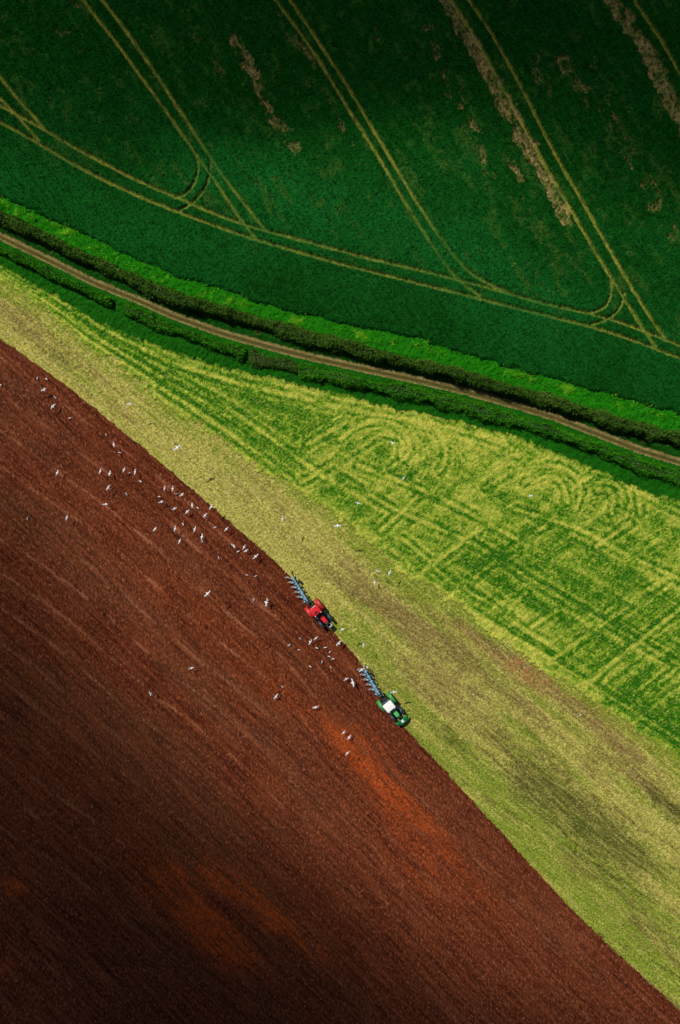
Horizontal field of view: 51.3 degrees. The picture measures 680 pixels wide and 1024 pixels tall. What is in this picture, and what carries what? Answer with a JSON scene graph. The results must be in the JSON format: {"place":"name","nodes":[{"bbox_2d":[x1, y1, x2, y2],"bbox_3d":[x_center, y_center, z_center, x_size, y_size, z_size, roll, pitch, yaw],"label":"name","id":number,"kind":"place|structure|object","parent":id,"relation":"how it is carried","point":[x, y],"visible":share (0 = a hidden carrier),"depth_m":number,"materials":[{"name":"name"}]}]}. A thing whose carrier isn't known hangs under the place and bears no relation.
{"place":"outdoors","nodes":[
{"label":"outdoors","id":0,"kind":"place"},
{"bbox_2d":[0,339,679,1023],"bbox_3d":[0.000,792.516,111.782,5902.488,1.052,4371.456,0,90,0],"label":"ploughed soil","id":1,"kind":"structure","parent":0,"point":[218,833],"depth_m":112.02,"materials":[{"name":"brown soil"}]},
{"bbox_2d":[0,0,679,414],"bbox_3d":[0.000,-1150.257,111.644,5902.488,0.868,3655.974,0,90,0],"label":"crop field","id":2,"kind":"structure","parent":0,"point":[548,192],"depth_m":111.48,"materials":[{"name":"green plant"}]},
{"bbox_2d":[0,277,679,1009],"bbox_3d":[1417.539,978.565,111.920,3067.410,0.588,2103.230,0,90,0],"label":"grass headland","id":3,"kind":"object","parent":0,"point":[578,811],"depth_m":112.05,"materials":[{"name":"plant"}]},
{"bbox_2d":[285,571,311,604],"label":"plough","id":4,"kind":"object","parent":3,"relation":"on","point":[307,602],"visible":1,"depth_m":110.89,"materials":[{"name":"blue paint"}]},
{"bbox_2d":[304,598,333,628],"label":"tractor","id":5,"kind":"object","parent":3,"relation":"on","point":[316,609],"visible":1,"depth_m":110.25,"materials":[{"name":"metal"}]},
{"bbox_2d":[357,664,383,697],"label":"plough","id":6,"kind":"object","parent":3,"relation":"on","point":[373,685],"visible":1,"depth_m":110.89,"materials":[{"name":"blue paint"}]},
{"bbox_2d":[376,691,407,725],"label":"tractor","id":7,"kind":"object","parent":3,"relation":"on","point":[388,704],"visible":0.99,"depth_m":110.28,"materials":[{"name":"metal"}]},
{"bbox_2d":[0,263,679,758],"bbox_3d":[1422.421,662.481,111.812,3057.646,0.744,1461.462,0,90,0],"label":"hay meadow","id":8,"kind":"structure","parent":0,"point":[570,571],"depth_m":111.96,"materials":[{"name":"green plant"}]},
{"bbox_2d":[0,197,679,500],"bbox_3d":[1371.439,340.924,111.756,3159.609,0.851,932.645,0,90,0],"label":"grass verge","id":9,"kind":"object","parent":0,"point":[267,335],"depth_m":111.84,"materials":[{"name":"green plant"}]},
{"bbox_2d":[0,246,113,306],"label":"hedge","id":10,"kind":"object","parent":9,"relation":"on","point":[46,271],"visible":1,"depth_m":110.77,"materials":[{"name":"green plant"}]},
{"bbox_2d":[123,301,246,361],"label":"hedge","id":11,"kind":"object","parent":9,"relation":"on","point":[148,318],"visible":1,"depth_m":110.82,"materials":[{"name":"green plant"}]},
{"bbox_2d":[249,348,298,373],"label":"hedge","id":12,"kind":"object","parent":9,"relation":"on","point":[257,360],"visible":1,"depth_m":111.18,"materials":[{"name":"green plant"}]},
{"bbox_2d":[0,210,679,448],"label":"hedge","id":13,"kind":"object","parent":9,"relation":"on","point":[604,418],"visible":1,"depth_m":110.32,"materials":[{"name":"green plant"}]},
{"bbox_2d":[298,362,679,487],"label":"hedge","id":14,"kind":"object","parent":9,"relation":"on","point":[482,411],"visible":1,"depth_m":110.78,"materials":[{"name":"green plant"}]},
{"bbox_2d":[0,232,679,465],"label":"farm track","id":15,"kind":"structure","parent":0,"point":[53,261],"depth_m":112.05,"materials":[{"name":"brown soil"}]}
]}

